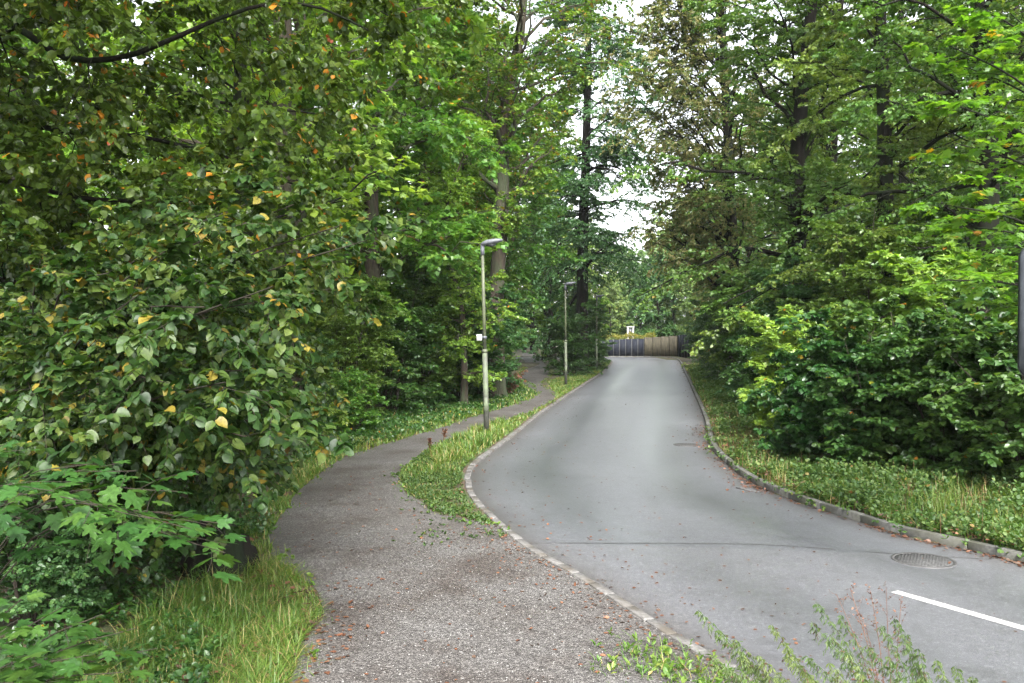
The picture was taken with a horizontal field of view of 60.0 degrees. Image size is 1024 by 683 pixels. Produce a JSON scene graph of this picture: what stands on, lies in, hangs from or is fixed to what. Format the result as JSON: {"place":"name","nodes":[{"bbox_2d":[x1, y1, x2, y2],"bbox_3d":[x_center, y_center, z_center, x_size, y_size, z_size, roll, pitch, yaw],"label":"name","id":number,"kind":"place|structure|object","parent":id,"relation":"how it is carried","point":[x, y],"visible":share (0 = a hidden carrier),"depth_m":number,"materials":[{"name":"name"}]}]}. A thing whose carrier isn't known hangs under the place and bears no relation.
{"place":"outdoors","nodes":[
{"label":"outdoors","id":0,"kind":"place"},
{"bbox_2d":[269,353,748,682],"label":"path","id":1,"kind":"structure","parent":0,"point":[399,552],"depth_m":8.45,"materials":[{"name":"gravel"}]},
{"bbox_2d":[280,461,715,682],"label":"gravel stones","id":2,"kind":"object","parent":1,"relation":"on","point":[449,600],"visible":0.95,"depth_m":7.89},
{"bbox_2d":[0,331,1023,682],"bbox_3d":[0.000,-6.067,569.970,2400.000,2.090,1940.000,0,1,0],"label":"ground","id":3,"kind":"structure","parent":0,"point":[106,627],"depth_m":10.57,"materials":[{"name":"plant"}]},
{"bbox_2d":[0,213,103,525],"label":"dark bush","id":4,"kind":"object","parent":3,"relation":"on","point":[18,276],"visible":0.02,"depth_m":11.36,"materials":[{"name":"green plant"}]},
{"bbox_2d":[0,34,112,239],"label":"maple tree","id":5,"kind":"object","parent":3,"relation":"on","point":[12,91],"depth_m":29.55,"materials":[{"name":"green plant"}]},
{"bbox_2d":[0,405,131,627],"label":"dark bush","id":6,"kind":"object","parent":3,"relation":"on","point":[52,572],"visible":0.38,"depth_m":7.55,"materials":[{"name":"green plant"}]},
{"bbox_2d":[0,0,148,224],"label":"maple tree","id":7,"kind":"object","parent":3,"relation":"on","point":[22,62],"visible":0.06,"depth_m":18.39,"materials":[{"name":"green plant"}]},
{"bbox_2d":[0,589,170,682],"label":"sycamore sapling","id":8,"kind":"object","parent":3,"relation":"on","point":[70,666],"visible":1,"depth_m":4.40,"materials":[{"name":"green plant"}]},
{"bbox_2d":[0,440,246,583],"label":"sycamore sapling","id":9,"kind":"object","parent":3,"relation":"on","point":[83,515],"visible":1,"depth_m":5.01,"materials":[{"name":"green plant"}]},
{"bbox_2d":[97,453,205,540],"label":"dark bush","id":10,"kind":"object","parent":3,"relation":"on","point":[168,509],"visible":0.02,"depth_m":10.27,"materials":[{"name":"green plant"}]},
{"bbox_2d":[3,490,316,682],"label":"leaf litter","id":11,"kind":"object","parent":3,"relation":"on","point":[251,539],"visible":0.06,"depth_m":7.98,"materials":[{"name":"brown plant"}]},
{"bbox_2d":[0,140,433,599],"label":"hazel bush","id":12,"kind":"object","parent":3,"relation":"on","point":[97,372],"visible":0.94,"depth_m":6.75,"materials":[{"name":"green plant"}]},
{"bbox_2d":[177,521,261,581],"bbox_3d":[-3.015,2.210,9.352,0.868,0.669,0.865,1,1,44],"label":"tree stump","id":13,"kind":"object","parent":3,"relation":"on","point":[240,550],"visible":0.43,"depth_m":9.10,"materials":[{"name":"brown wood"}]},
{"bbox_2d":[111,0,340,313],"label":"maple tree","id":14,"kind":"object","parent":3,"relation":"on","point":[201,91],"visible":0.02,"depth_m":36.14,"materials":[{"name":"green plant"}]},
{"bbox_2d":[138,259,320,498],"bbox_3d":[-4.897,0.624,14.244,3.264,3.986,3.525,0,1,18],"label":"dark bush","id":15,"kind":"object","parent":3,"relation":"on","point":[279,423],"depth_m":14.63,"materials":[{"name":"green plant"}]},
{"bbox_2d":[34,0,432,493],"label":"maple tree","id":16,"kind":"object","parent":3,"relation":"on","point":[364,149],"visible":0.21,"depth_m":14.36,"materials":[{"name":"green plant"}]},
{"bbox_2d":[0,0,483,558],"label":"lime tree","id":17,"kind":"object","parent":3,"relation":"on","point":[28,118],"visible":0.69,"depth_m":9.58,"materials":[{"name":"green plant"}]},
{"bbox_2d":[127,0,391,258],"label":"maple tree","id":18,"kind":"object","parent":3,"relation":"on","point":[307,95],"visible":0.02,"depth_m":26.51,"materials":[{"name":"green plant"}]},
{"bbox_2d":[33,0,501,454],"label":"maple tree","id":19,"kind":"object","parent":3,"relation":"on","point":[177,44],"visible":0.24,"depth_m":18.85,"materials":[{"name":"green plant"}]},
{"bbox_2d":[0,379,536,682],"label":"undergrowth","id":20,"kind":"object","parent":3,"relation":"on","point":[166,571],"visible":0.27,"depth_m":8.37,"materials":[{"name":"green plant"}]},
{"bbox_2d":[18,383,534,682],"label":"verge grass","id":21,"kind":"structure","parent":3,"relation":"on","point":[238,597],"depth_m":7.66,"materials":[{"name":"plant"}]},
{"bbox_2d":[259,292,341,453],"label":"dark bush","id":22,"kind":"object","parent":3,"relation":"on","point":[327,342],"visible":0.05,"depth_m":18.44,"materials":[{"name":"green plant"}]},
{"bbox_2d":[253,234,353,440],"bbox_3d":[-5.072,0.175,18.567,3.119,4.742,3.292,0,1,-29],"label":"beech bush","id":23,"kind":"object","parent":3,"relation":"on","point":[342,394],"visible":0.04,"depth_m":18.44,"materials":[{"name":"green plant"}]},
{"bbox_2d":[275,168,400,398],"bbox_3d":[-5.993,-1.415,27.948,5.349,7.706,5.068,0,1,15],"label":"beech bush","id":24,"kind":"object","parent":3,"relation":"on","point":[347,208],"visible":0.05,"depth_m":26.77,"materials":[{"name":"green plant"}]},
{"bbox_2d":[303,273,409,416],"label":"beech bush","id":25,"kind":"object","parent":3,"relation":"on","point":[351,333],"visible":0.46,"depth_m":24.33,"materials":[{"name":"green plant"}]},
{"bbox_2d":[329,365,389,437],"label":"maple bush","id":26,"kind":"object","parent":3,"relation":"on","point":[357,413],"visible":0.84,"depth_m":21.45,"materials":[{"name":"green plant"}]},
{"bbox_2d":[209,5,520,406],"bbox_3d":[-4.696,-8.567,26.841,9.279,22.090,8.257,0,1,-26],"label":"maple tree","id":27,"kind":"object","parent":3,"relation":"on","point":[429,125],"visible":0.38,"depth_m":26.39,"materials":[{"name":"green plant"}]},
{"bbox_2d":[298,0,437,339],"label":"maple tree","id":28,"kind":"object","parent":3,"relation":"on","point":[358,45],"visible":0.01,"depth_m":41.73,"materials":[{"name":"green plant"}]},
{"bbox_2d":[340,255,458,413],"bbox_3d":[-3.681,0.631,27.076,3.871,6.593,4.404,0,1,18],"label":"beech bush","id":29,"kind":"object","parent":3,"relation":"on","point":[408,333],"visible":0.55,"depth_m":26.68,"materials":[{"name":"green plant"}]},
{"bbox_2d":[314,0,514,392],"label":"maple tree","id":30,"kind":"object","parent":3,"relation":"on","point":[446,41],"visible":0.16,"depth_m":33.30,"materials":[{"name":"green plant"}]},
{"bbox_2d":[382,235,481,407],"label":"beech bush","id":31,"kind":"object","parent":3,"relation":"on","point":[445,367],"visible":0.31,"depth_m":29.49,"materials":[{"name":"green plant"}]},
{"bbox_2d":[383,444,507,545],"bbox_3d":[-1.338,2.306,15.029,1.731,0.144,9.188,0,1,-6],"label":"island clover","id":32,"kind":"object","parent":3,"relation":"on","point":[455,478],"visible":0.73,"depth_m":13.88,"materials":[{"name":"green plant"}]},
{"bbox_2d":[344,0,553,371],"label":"oak tree","id":33,"kind":"object","parent":3,"relation":"on","point":[492,114],"visible":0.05,"depth_m":38.50,"materials":[{"name":"green plant"}]},
{"bbox_2d":[398,109,527,403],"bbox_3d":[-2.027,-2.664,29.779,4.532,9.942,5.425,0,1,-22],"label":"maple tree","id":34,"kind":"object","parent":3,"relation":"on","point":[463,341],"visible":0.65,"depth_m":29.27,"materials":[{"name":"green plant"}]},
{"bbox_2d":[406,266,519,403],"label":"beech bush","id":35,"kind":"object","parent":3,"relation":"on","point":[496,366],"visible":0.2,"depth_m":30.66,"materials":[{"name":"green plant"}]},
{"bbox_2d":[387,0,554,370],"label":"maple tree","id":36,"kind":"object","parent":3,"relation":"on","point":[470,96],"visible":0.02,"depth_m":40.05,"materials":[{"name":"green plant"}]},
{"bbox_2d":[438,275,538,398],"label":"dark bush","id":37,"kind":"object","parent":3,"relation":"on","point":[512,333],"visible":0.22,"depth_m":33.11,"materials":[{"name":"green plant"}]},
{"bbox_2d":[476,238,502,431],"bbox_3d":[-0.509,-0.079,21.441,0.690,4.795,0.330,-1,1,0],"label":"street lamp","id":38,"kind":"object","parent":3,"relation":"on","point":[489,243],"visible":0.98,"depth_m":21.39,"materials":[{"name":"metal"}]},
{"bbox_2d":[405,13,586,387],"bbox_3d":[-0.733,-5.795,38.536,8.792,16.112,7.345,0,1,32],"label":"maple tree","id":39,"kind":"object","parent":3,"relation":"on","point":[522,267],"visible":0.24,"depth_m":38.31,"materials":[{"name":"green plant"}]},
{"bbox_2d":[465,269,535,386],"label":"beech bush","id":40,"kind":"object","parent":3,"relation":"on","point":[514,289],"visible":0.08,"depth_m":37.56,"materials":[{"name":"green plant"}]},
{"bbox_2d":[397,361,609,516],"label":"island grass","id":41,"kind":"structure","parent":3,"relation":"on","point":[473,440],"depth_m":19.68,"materials":[{"name":"plant"}]},
{"bbox_2d":[258,366,760,682],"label":"grass","id":42,"kind":"structure","parent":3,"relation":"on","point":[664,664],"depth_m":6.86,"materials":[{"name":"plant"}]},
{"bbox_2d":[405,0,643,396],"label":"oak tree","id":43,"kind":"object","parent":3,"relation":"on","point":[505,118],"visible":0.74,"depth_m":32.55,"materials":[{"name":"green plant"}]},
{"bbox_2d":[486,93,579,348],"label":"maple tree","id":44,"kind":"object","parent":3,"relation":"on","point":[518,200],"visible":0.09,"depth_m":62.27,"materials":[{"name":"green plant"}]},
{"bbox_2d":[508,78,602,363],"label":"maple tree","id":45,"kind":"object","parent":3,"relation":"on","point":[572,142],"visible":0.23,"depth_m":66.40,"materials":[{"name":"green plant"}]},
{"bbox_2d":[515,76,616,359],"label":"beech tree","id":46,"kind":"object","parent":3,"relation":"on","point":[542,354],"visible":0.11,"depth_m":74.42,"materials":[{"name":"green plant"}]},
{"bbox_2d":[564,282,575,384],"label":"street lamp","id":47,"kind":"object","parent":3,"relation":"on","point":[565,343],"visible":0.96,"depth_m":40.51,"materials":[{"name":"metal"}]},
{"bbox_2d":[541,293,605,375],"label":"beech bush","id":48,"kind":"object","parent":3,"relation":"on","point":[575,352],"visible":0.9,"depth_m":49.44,"materials":[{"name":"green plant"}]},
{"bbox_2d":[495,0,673,369],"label":"beech tree","id":49,"kind":"object","parent":3,"relation":"on","point":[584,234],"visible":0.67,"depth_m":54.92,"materials":[{"name":"green plant"}]},
{"bbox_2d":[559,300,617,368],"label":"dark bush","id":50,"kind":"object","parent":3,"relation":"on","point":[602,348],"visible":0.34,"depth_m":56.84,"materials":[{"name":"green plant"}]},
{"bbox_2d":[570,242,630,334],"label":"distant tree","id":51,"kind":"object","parent":3,"relation":"on","point":[594,295],"visible":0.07,"depth_m":107.26,"materials":[{"name":"green plant"}]},
{"bbox_2d":[464,362,765,682],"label":"kerb flush","id":52,"kind":"object","parent":3,"relation":"on","point":[652,621],"visible":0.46,"depth_m":9.66,"materials":[{"name":"concrete"}]},
{"bbox_2d":[595,274,637,339],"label":"distant tree","id":53,"kind":"object","parent":3,"relation":"on","point":[617,310],"visible":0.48,"depth_m":100.37,"materials":[{"name":"green plant"}]},
{"bbox_2d":[602,338,643,355],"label":"board fence","id":54,"kind":"object","parent":3,"relation":"on","point":[628,347],"visible":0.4,"depth_m":84.90,"materials":[{"name":"wood"}]},
{"bbox_2d":[607,250,641,336],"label":"distant tree","id":55,"kind":"object","parent":3,"relation":"on","point":[623,331],"visible":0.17,"depth_m":110.83,"materials":[{"name":"green plant"}]},
{"bbox_2d":[617,264,665,338],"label":"distant tree","id":56,"kind":"object","parent":3,"relation":"on","point":[639,322],"visible":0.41,"depth_m":103.36,"materials":[{"name":"green plant"}]},
{"bbox_2d":[623,240,683,336],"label":"distant tree","id":57,"kind":"object","parent":3,"relation":"on","point":[667,324],"visible":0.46,"depth_m":103.09,"materials":[{"name":"green plant"}]},
{"bbox_2d":[644,335,677,355],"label":"board fence","id":58,"kind":"object","parent":3,"relation":"on","point":[662,346],"visible":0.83,"depth_m":84.64,"materials":[{"name":"brown wood"}]},
{"bbox_2d":[640,229,699,335],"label":"distant tree","id":59,"kind":"object","parent":3,"relation":"on","point":[684,305],"visible":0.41,"depth_m":103.43,"materials":[{"name":"green plant"}]},
{"bbox_2d":[648,187,739,344],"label":"distant tree","id":60,"kind":"object","parent":3,"relation":"on","point":[689,317],"visible":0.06,"depth_m":110.37,"materials":[{"name":"green plant"}]},
{"bbox_2d":[683,287,727,372],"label":"dark bush","id":61,"kind":"object","parent":3,"relation":"on","point":[698,327],"visible":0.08,"depth_m":49.63,"materials":[{"name":"green plant"}]},
{"bbox_2d":[570,0,849,374],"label":"hornbeam tree","id":62,"kind":"object","parent":3,"relation":"on","point":[693,226],"visible":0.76,"depth_m":39.99,"materials":[{"name":"green plant"}]},
{"bbox_2d":[685,289,743,381],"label":"beech bush","id":63,"kind":"object","parent":3,"relation":"on","point":[714,368],"visible":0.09,"depth_m":42.16,"materials":[{"name":"green plant"}]},
{"bbox_2d":[693,610,768,682],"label":"weed","id":64,"kind":"object","parent":3,"relation":"on","point":[733,645],"visible":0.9,"depth_m":5.30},
{"bbox_2d":[709,655,758,682],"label":"weed","id":65,"kind":"object","parent":3,"relation":"on","point":[739,679],"visible":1,"depth_m":5.02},
{"bbox_2d":[697,258,788,391],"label":"beech bush","id":66,"kind":"object","parent":3,"relation":"on","point":[719,322],"visible":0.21,"depth_m":34.72,"materials":[{"name":"green plant"}]},
{"bbox_2d":[684,89,814,285],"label":"maple tree","id":67,"kind":"object","parent":3,"relation":"on","point":[761,100],"visible":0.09,"depth_m":66.32,"materials":[{"name":"green plant"}]},
{"bbox_2d":[713,279,811,394],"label":"dark bush","id":68,"kind":"object","parent":3,"relation":"on","point":[732,385],"visible":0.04,"depth_m":28.96,"materials":[{"name":"green plant"}]},
{"bbox_2d":[719,301,812,416],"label":"beech bush","id":69,"kind":"object","parent":3,"relation":"on","point":[742,375],"visible":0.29,"depth_m":23.98,"materials":[{"name":"green plant"}]},
{"bbox_2d":[513,356,1023,561],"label":"kerb raised","id":70,"kind":"object","parent":3,"relation":"on","point":[972,545],"visible":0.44,"depth_m":12.04,"materials":[{"name":"concrete"}]},
{"bbox_2d":[739,624,811,682],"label":"weed","id":71,"kind":"object","parent":3,"relation":"on","point":[785,650],"visible":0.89,"depth_m":5.21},
{"bbox_2d":[741,85,818,303],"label":"beech tree","id":72,"kind":"object","parent":3,"relation":"on","point":[757,228],"visible":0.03,"depth_m":59.55,"materials":[{"name":"green plant"}]},
{"bbox_2d":[736,304,830,444],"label":"maple bush","id":73,"kind":"object","parent":3,"relation":"on","point":[771,338],"visible":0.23,"depth_m":19.70,"materials":[{"name":"green plant"}]},
{"bbox_2d":[724,244,856,384],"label":"dark bush","id":74,"kind":"object","parent":3,"relation":"on","point":[790,290],"visible":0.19,"depth_m":26.82,"materials":[{"name":"green plant"}]},
{"bbox_2d":[608,0,975,337],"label":"beech tree","id":75,"kind":"object","parent":3,"relation":"on","point":[798,187],"visible":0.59,"depth_m":29.81,"materials":[{"name":"green plant"}]},
{"bbox_2d":[690,0,925,369],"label":"beech tree","id":76,"kind":"object","parent":3,"relation":"on","point":[839,4],"visible":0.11,"depth_m":36.31,"materials":[{"name":"green plant"}]},
{"bbox_2d":[767,653,868,682],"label":"weed","id":77,"kind":"object","parent":3,"relation":"on","point":[863,678],"visible":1,"depth_m":4.84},
{"bbox_2d":[739,0,897,297],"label":"beech tree","id":78,"kind":"object","parent":3,"relation":"on","point":[799,4],"visible":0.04,"depth_m":47.36,"materials":[{"name":"green plant"}]},
{"bbox_2d":[737,307,909,460],"bbox_3d":[5.927,0.920,16.829,3.259,3.085,3.134,0,1,25],"label":"hazel bush","id":79,"kind":"object","parent":3,"relation":"on","point":[796,376],"visible":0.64,"depth_m":16.34,"materials":[{"name":"green plant"}]},
{"bbox_2d":[800,604,879,682],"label":"plant","id":80,"kind":"object","parent":3,"relation":"on","point":[827,642],"visible":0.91,"depth_m":5.19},
{"bbox_2d":[685,362,1023,549],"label":"bank grass","id":81,"kind":"structure","parent":3,"relation":"on","point":[956,497],"depth_m":12.95,"materials":[{"name":"plant"}]},
{"bbox_2d":[687,364,1023,557],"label":"ground cover","id":82,"kind":"object","parent":3,"relation":"on","point":[864,490],"visible":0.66,"depth_m":13.50,"materials":[{"name":"green plant"}]},
{"bbox_2d":[690,0,1023,367],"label":"beech tree","id":83,"kind":"object","parent":3,"relation":"on","point":[884,135],"visible":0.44,"depth_m":24.69,"materials":[{"name":"green plant"}]},
{"bbox_2d":[694,377,1022,541],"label":"dry stems","id":84,"kind":"object","parent":3,"relation":"on","point":[862,477],"visible":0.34,"depth_m":14.01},
{"bbox_2d":[785,195,940,359],"bbox_3d":[8.594,-0.542,22.129,3.899,5.928,4.115,0,1,11],"label":"beech bush","id":85,"kind":"object","parent":3,"relation":"on","point":[866,275],"visible":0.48,"depth_m":21.66,"materials":[{"name":"green plant"}]},
{"bbox_2d":[829,582,907,682],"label":"dry stalk","id":86,"kind":"object","parent":3,"relation":"on","point":[874,670],"visible":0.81,"depth_m":5.28,"materials":[{"name":"brown plant"}]},
{"bbox_2d":[800,310,958,469],"bbox_3d":[6.770,1.363,15.848,3.130,3.842,2.778,0,1,14],"label":"dogwood bush","id":87,"kind":"object","parent":3,"relation":"on","point":[880,393],"visible":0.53,"depth_m":15.46,"materials":[{"name":"green plant"}]},
{"bbox_2d":[861,618,931,682],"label":"goldenrod plant","id":88,"kind":"object","parent":3,"relation":"on","point":[914,667],"visible":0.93,"depth_m":5.10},
{"bbox_2d":[770,0,1023,339],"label":"beech tree","id":89,"kind":"object","parent":3,"relation":"on","point":[932,198],"visible":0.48,"depth_m":20.61,"materials":[{"name":"green plant"}]},
{"bbox_2d":[822,0,977,290],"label":"beech tree","id":90,"kind":"object","parent":3,"relation":"on","point":[899,17],"visible":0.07,"depth_m":36.42,"materials":[{"name":"green plant"}]},
{"bbox_2d":[804,282,996,468],"bbox_3d":[7.425,0.643,16.345,3.576,3.521,3.719,0,1,1],"label":"hazel bush","id":91,"kind":"object","parent":3,"relation":"on","point":[886,304],"visible":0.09,"depth_m":16.18,"materials":[{"name":"green plant"}]},
{"bbox_2d":[832,208,974,328],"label":"dark bush","id":92,"kind":"object","parent":3,"relation":"on","point":[904,297],"visible":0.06,"depth_m":23.27,"materials":[{"name":"green plant"}]},
{"bbox_2d":[849,32,978,242],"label":"maple tree","id":93,"kind":"object","parent":3,"relation":"on","point":[913,181],"visible":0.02,"depth_m":46.34,"materials":[{"name":"green plant"}]},
{"bbox_2d":[842,305,1023,481],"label":"dogwood bush","id":94,"kind":"object","parent":3,"relation":"on","point":[940,445],"visible":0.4,"depth_m":14.67,"materials":[{"name":"green plant"}]},
{"bbox_2d":[862,0,1017,246],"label":"beech tree","id":95,"kind":"object","parent":3,"relation":"on","point":[917,161],"visible":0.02,"depth_m":47.03,"materials":[{"name":"green plant"}]},
{"bbox_2d":[867,239,1017,329],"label":"maple bush","id":96,"kind":"object","parent":3,"relation":"on","point":[914,267],"visible":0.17,"depth_m":18.91,"materials":[{"name":"green plant"}]},
{"bbox_2d":[915,659,977,682],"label":"goldenrod plant","id":97,"kind":"object","parent":3,"relation":"on","point":[940,665],"visible":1,"depth_m":5.11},
{"bbox_2d":[882,277,1023,477],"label":"hazel bush","id":98,"kind":"object","parent":3,"relation":"on","point":[931,329],"visible":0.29,"depth_m":14.45,"materials":[{"name":"green plant"}]},
{"bbox_2d":[892,0,1023,321],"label":"maple tree","id":99,"kind":"object","parent":3,"relation":"on","point":[1008,122],"visible":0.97,"depth_m":9.32,"materials":[{"name":"green plant"}]},
{"bbox_2d":[894,0,1023,244],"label":"beech tree","id":100,"kind":"object","parent":3,"relation":"on","point":[1015,11],"visible":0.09,"depth_m":35.95,"materials":[{"name":"green plant"}]},
{"bbox_2d":[906,308,1023,485],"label":"dogwood bush","id":101,"kind":"object","parent":3,"relation":"on","point":[996,449],"visible":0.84,"depth_m":13.57,"materials":[{"name":"green plant"}]},
{"bbox_2d":[954,185,1023,322],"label":"tree","id":102,"kind":"object","parent":3,"relation":"on","point":[1021,195],"visible":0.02,"depth_m":21.52,"materials":[{"name":"green plant"}]},
{"bbox_2d":[1017,248,1023,375],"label":"road sign","id":103,"kind":"object","parent":3,"relation":"on","point":[1020,363],"visible":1,"depth_m":3.99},
{"bbox_2d":[5,0,1020,326],"label":"sky","id":104,"kind":"structure","parent":0,"point":[617,224],"materials":[{"name":"white"}]},
{"bbox_2d":[470,357,1023,682],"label":"road","id":105,"kind":"structure","parent":0,"point":[642,412],"depth_m":10.59,"materials":[{"name":"asphalt"}]},
{"bbox_2d":[128,360,1023,682],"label":"fallen leaves","id":106,"kind":"object","parent":105,"relation":"on","point":[298,680],"depth_m":9.26,"materials":[{"name":"plant"}]},
{"bbox_2d":[891,552,956,567],"bbox_3d":[4.639,2.477,10.001,0.680,0.036,0.680,0,1,-17],"label":"manhole cover","id":107,"kind":"object","parent":105,"relation":"on","point":[922,560],"visible":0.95,"depth_m":9.97,"materials":[{"name":"metal"}]},
{"bbox_2d":[892,591,1023,629],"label":"road marking","id":108,"kind":"object","parent":105,"relation":"on","point":[993,619],"visible":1,"depth_m":8.20,"materials":[{"name":"paint"}]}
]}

